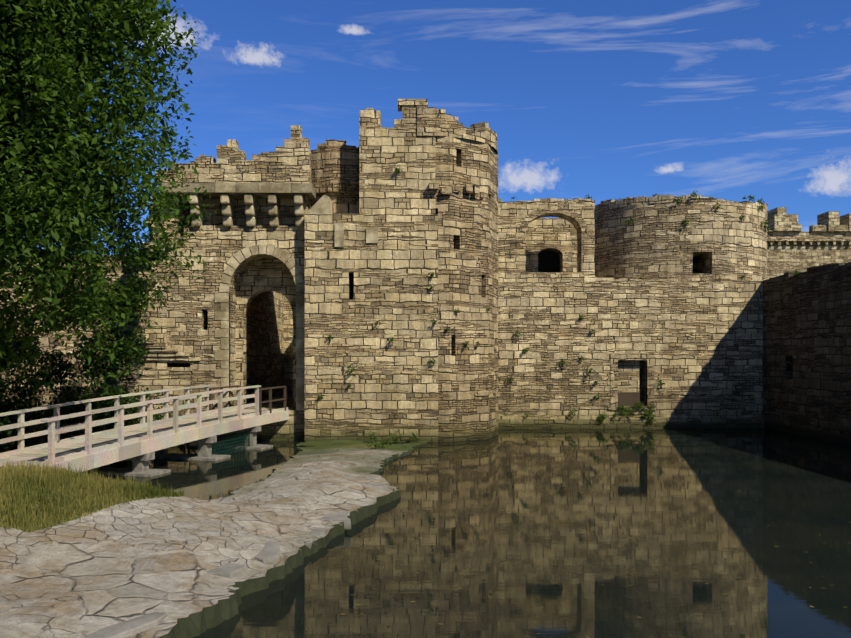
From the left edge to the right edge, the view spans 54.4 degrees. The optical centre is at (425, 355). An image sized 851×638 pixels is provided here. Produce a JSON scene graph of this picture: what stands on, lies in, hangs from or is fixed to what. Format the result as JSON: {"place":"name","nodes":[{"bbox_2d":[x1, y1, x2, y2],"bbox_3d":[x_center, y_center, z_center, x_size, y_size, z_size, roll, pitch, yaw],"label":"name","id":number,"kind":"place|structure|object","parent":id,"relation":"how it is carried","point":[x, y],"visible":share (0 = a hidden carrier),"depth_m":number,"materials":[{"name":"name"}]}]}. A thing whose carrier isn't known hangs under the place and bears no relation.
{"place":"outdoors","nodes":[
{"label":"outdoors","id":0,"kind":"place"},
{"bbox_2d":[111,172,189,424],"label":"gate wall","id":1,"kind":"structure","parent":0,"point":[159,329],"depth_m":32.06,"materials":[{"name":"beige stone"}]},
{"bbox_2d":[0,413,427,637],"bbox_3d":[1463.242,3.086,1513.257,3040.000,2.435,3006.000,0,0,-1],"label":"ground","id":2,"kind":"structure","parent":0,"point":[89,573],"depth_m":12.26,"materials":[{"name":"grey stone"}]},
{"bbox_2d":[0,255,150,412],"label":"curtain wall","id":3,"kind":"structure","parent":2,"relation":"on","point":[45,340],"depth_m":34.52,"materials":[{"name":"stone"}]},
{"bbox_2d":[0,232,176,452],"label":"bushes","id":4,"kind":"object","parent":2,"relation":"on","point":[23,395],"visible":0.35,"depth_m":29.82,"materials":[{"name":"green plant"}]},
{"bbox_2d":[0,459,184,532],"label":"grass","id":5,"kind":"structure","parent":2,"relation":"on","point":[21,477],"depth_m":13.94,"materials":[{"name":"green plant"}]},
{"bbox_2d":[0,0,217,425],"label":"tree","id":6,"kind":"object","parent":2,"relation":"on","point":[41,196],"depth_m":20.70,"materials":[{"name":"green plant"}]},
{"bbox_2d":[83,612,167,637],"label":"stone slab","id":7,"kind":"structure","parent":2,"relation":"on","point":[130,627],"depth_m":9.25,"materials":[{"name":"grey stone"}]},
{"bbox_2d":[0,385,288,471],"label":"bridge","id":8,"kind":"structure","parent":2,"relation":"on","point":[89,449],"depth_m":23.20,"materials":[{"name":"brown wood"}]},
{"bbox_2d":[209,385,285,414],"bbox_3d":[-6.679,1.659,31.235,2.080,0.985,2.231,0,0,15],"label":"bridge rail","id":9,"kind":"object","parent":8,"relation":"attached to","point":[270,400],"visible":0.69,"depth_m":30.72,"materials":[{"name":"wood"}]},
{"bbox_2d":[82,426,272,476],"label":"bridge piers","id":10,"kind":"structure","parent":2,"relation":"on","point":[140,463],"depth_m":26.32,"materials":[{"name":"grey concrete"}]},
{"bbox_2d":[207,563,247,577],"bbox_3d":[-2.907,3.107,11.746,0.716,0.208,0.625,-2,0,9],"label":"flat stone","id":11,"kind":"object","parent":2,"relation":"on","point":[230,570],"visible":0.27,"depth_m":11.63,"materials":[{"name":"grey stone"}]},
{"bbox_2d":[230,396,295,440],"bbox_3d":[-6.391,2.718,38.125,3.000,1.170,11.980,0,0,-1],"label":"stone abutment","id":12,"kind":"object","parent":2,"relation":"on","point":[284,430],"depth_m":32.15,"materials":[{"name":"stone"}]},
{"bbox_2d":[254,541,279,562],"bbox_3d":[-2.558,3.130,12.900,0.592,0.209,1.222,-1,2,-10],"label":"flat stone","id":13,"kind":"object","parent":2,"relation":"on","point":[270,551],"visible":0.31,"depth_m":12.67,"materials":[{"name":"grey stone"}]},
{"bbox_2d":[246,291,292,403],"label":"ward wall","id":14,"kind":"structure","parent":2,"relation":"on","point":[269,342],"depth_m":42.09,"materials":[{"name":"stone"}]},
{"bbox_2d":[311,529,325,535],"bbox_3d":[-2.133,3.210,14.545,0.791,0.204,0.546,-2,3,-24],"label":"flat stone","id":15,"kind":"object","parent":2,"relation":"on","point":[316,532],"visible":0.1,"depth_m":14.58,"materials":[{"name":"grey stone"}]},
{"bbox_2d":[317,514,350,529],"bbox_3d":[-1.924,3.135,15.632,1.080,0.207,0.562,0,2,0],"label":"edge stone","id":16,"kind":"object","parent":2,"relation":"on","point":[347,522],"visible":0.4,"depth_m":15.40,"materials":[{"name":"grey stone"}]},
{"bbox_2d":[324,511,349,521],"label":"flat stones","id":17,"kind":"object","parent":16,"relation":"on","point":[344,513],"visible":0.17,"depth_m":15.87,"materials":[{"name":"grey stone"}]},
{"bbox_2d":[365,483,387,487],"bbox_3d":[-1.231,3.145,19.523,0.776,0.211,0.692,-1,2,35],"label":"flat stone","id":18,"kind":"object","parent":2,"relation":"on","point":[382,485],"visible":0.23,"depth_m":19.48,"materials":[{"name":"grey stone"}]},
{"bbox_2d":[358,136,497,441],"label":"round tower","id":19,"kind":"structure","parent":2,"relation":"on","point":[468,288],"depth_m":32.21,"materials":[{"name":"beige stone"}]},
{"bbox_2d":[417,102,497,197],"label":"tower parapet","id":20,"kind":"structure","parent":19,"relation":"on","point":[432,121],"depth_m":31.72,"materials":[{"name":"beige stone"}]},
{"bbox_2d":[179,153,799,448],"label":"wall weeds","id":21,"kind":"object","parent":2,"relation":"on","point":[603,417],"depth_m":37.43,"materials":[{"name":"green plant"}]},
{"bbox_2d":[498,282,762,414],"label":"curtain wall","id":22,"kind":"structure","parent":2,"relation":"on","point":[702,342],"depth_m":37.75,"materials":[{"name":"beige stone"}]},
{"bbox_2d":[498,204,594,281],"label":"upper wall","id":23,"kind":"structure","parent":22,"relation":"on","point":[511,251],"depth_m":37.69,"materials":[{"name":"beige stone"}]},
{"bbox_2d":[498,198,594,231],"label":"arch molding","id":24,"kind":"structure","parent":23,"relation":"on","point":[548,210],"depth_m":37.68,"materials":[{"name":"beige stone"}]},
{"bbox_2d":[608,353,655,409],"bbox_3d":[9.413,1.183,37.813,2.200,2.600,0.260,0,0,-1],"label":"doorway frame","id":25,"kind":"object","parent":22,"relation":"in","point":[616,357],"visible":0.75,"depth_m":37.71,"materials":[{"name":"beige stone"}]},
{"bbox_2d":[618,392,639,405],"bbox_3d":[9.297,1.993,37.962,1.070,0.620,0.040,0,0,-1],"label":"doorway blocking panel","id":26,"kind":"object","parent":25,"relation":"in","point":[626,398],"visible":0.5,"depth_m":37.94,"materials":[{"name":"brown wood"}]},
{"bbox_2d":[595,277,762,281],"bbox_3d":[11.809,-3.485,38.183,8.200,0.236,0.850,0,0,-1],"label":"stone ledge","id":27,"kind":"object","parent":22,"relation":"on","point":[695,279],"visible":0.6,"depth_m":37.77,"materials":[{"name":"beige stone"}]},
{"bbox_2d":[595,201,766,403],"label":"drum tower","id":28,"kind":"structure","parent":2,"relation":"on","point":[655,241],"depth_m":38.32,"materials":[{"name":"stone"}]},
{"bbox_2d":[595,194,767,212],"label":"parapet","id":29,"kind":"structure","parent":28,"relation":"on","point":[612,204],"depth_m":38.55,"materials":[{"name":"beige stone"}]},
{"bbox_2d":[763,268,850,445],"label":"shadowed side wall","id":30,"kind":"structure","parent":2,"relation":"on","point":[806,356],"depth_m":33.32,"materials":[{"name":"beige stone"}]},
{"bbox_2d":[763,262,850,284],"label":"wall coping","id":31,"kind":"object","parent":30,"relation":"on","point":[817,270],"visible":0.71,"depth_m":33.17,"materials":[{"name":"beige stone"}]},
{"bbox_2d":[767,207,850,278],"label":"ward wall","id":32,"kind":"structure","parent":2,"relation":"on","point":[792,247],"depth_m":84.05,"materials":[{"name":"stone"}]},
{"bbox_2d":[212,428,249,454],"bbox_3d":[-6.620,2.937,28.090,0.016,0.833,2.816,0,0,15],"label":"mesh screen","id":33,"kind":"object","parent":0,"point":[231,436],"visible":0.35,"depth_m":28.14,"materials":[{"name":"metal"}]},
{"bbox_2d":[167,196,310,440],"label":"gate wall","id":34,"kind":"structure","parent":0,"point":[193,306],"depth_m":32.09,"materials":[{"name":"beige stone"}]},
{"bbox_2d":[124,334,200,423],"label":"buttress","id":35,"kind":"structure","parent":34,"relation":"attached to","point":[155,378],"depth_m":31.93,"materials":[{"name":"beige stone"}]},
{"bbox_2d":[189,194,303,226],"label":"corbels","id":36,"kind":"object","parent":34,"relation":"attached to","point":[227,201],"visible":0.94,"depth_m":31.77,"materials":[{"name":"beige stone"}]},
{"bbox_2d":[162,183,315,198],"bbox_3d":[-7.173,-6.386,32.061,5.684,0.378,1.289,0,0,-1],"label":"stone ledge","id":37,"kind":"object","parent":36,"relation":"on","point":[258,190],"depth_m":31.45,"materials":[{"name":"beige stone"}]},
{"bbox_2d":[162,125,310,199],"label":"ruined parapet","id":38,"kind":"structure","parent":37,"relation":"on","point":[289,161],"depth_m":31.50,"materials":[{"name":"beige stone"}]},
{"bbox_2d":[215,243,304,409],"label":"gate arch voussoirs","id":39,"kind":"object","parent":34,"relation":"in","point":[223,314],"visible":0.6,"depth_m":32.07,"materials":[{"name":"beige stone"}]},
{"bbox_2d":[236,258,295,407],"bbox_3d":[-6.340,-1.037,33.615,2.800,6.320,0.600,0,0,-1],"label":"inner archway","id":40,"kind":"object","parent":34,"relation":"in","point":[259,276],"depth_m":33.31,"materials":[{"name":"beige stone"}]},
{"bbox_2d":[305,214,437,441],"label":"gate tower","id":41,"kind":"structure","parent":0,"point":[357,286],"depth_m":31.61,"materials":[{"name":"beige stone"}]},
{"bbox_2d":[305,195,332,213],"bbox_3d":[-3.579,-5.772,32.196,2.090,0.750,1.200,0,0,-1],"label":"gate tower spur cap","id":42,"kind":"object","parent":41,"relation":"on","point":[323,204],"visible":0.43,"depth_m":31.59,"materials":[{"name":"beige stone"}]},
{"bbox_2d":[310,139,358,213],"bbox_3d":[-3.497,-6.636,34.086,3.343,3.879,3.123,0,0,-1],"label":"round turret","id":43,"kind":"object","parent":41,"relation":"on","point":[334,170],"visible":0.48,"depth_m":32.64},
{"bbox_2d":[335,223,377,246],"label":"stone blocks","id":44,"kind":"structure","parent":41,"relation":"attached to","point":[371,234],"depth_m":31.53,"materials":[{"name":"beige stone"}]},
{"bbox_2d":[359,99,435,213],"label":"gate tower","id":45,"kind":"structure","parent":0,"point":[385,187],"depth_m":31.62,"materials":[{"name":"beige stone"}]},
{"bbox_2d":[0,428,850,637],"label":"water","id":46,"kind":"structure","parent":0,"point":[720,536],"depth_m":14.70,"materials":[{"name":"liquid"}]},
{"bbox_2d":[329,428,849,637],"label":"floating leaves","id":47,"kind":"object","parent":46,"relation":"on","point":[549,539],"visible":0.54,"depth_m":14.60,"materials":[{"name":"green plant"}]},
{"bbox_2d":[37,0,850,254],"label":"sky","id":48,"kind":"structure","parent":0,"point":[730,100],"materials":[{"name":"blue"}]},
{"bbox_2d":[526,218,576,271],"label":"arched niche wall","id":49,"kind":"structure","parent":0,"point":[558,236],"depth_m":40.31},
{"bbox_2d":[538,250,559,271],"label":"arched window opening","id":50,"kind":"object","parent":49,"relation":"in","point":[548,260],"depth_m":41.11,"materials":[{"name":"black"}]},
{"bbox_2d":[498,415,764,428],"bbox_3d":[8.915,3.503,37.633,13.000,1.600,0.230,0,0,-1],"label":"wall base","id":51,"kind":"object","parent":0,"point":[620,421],"depth_m":37.54,"materials":[{"name":"beige stone"}]}
]}

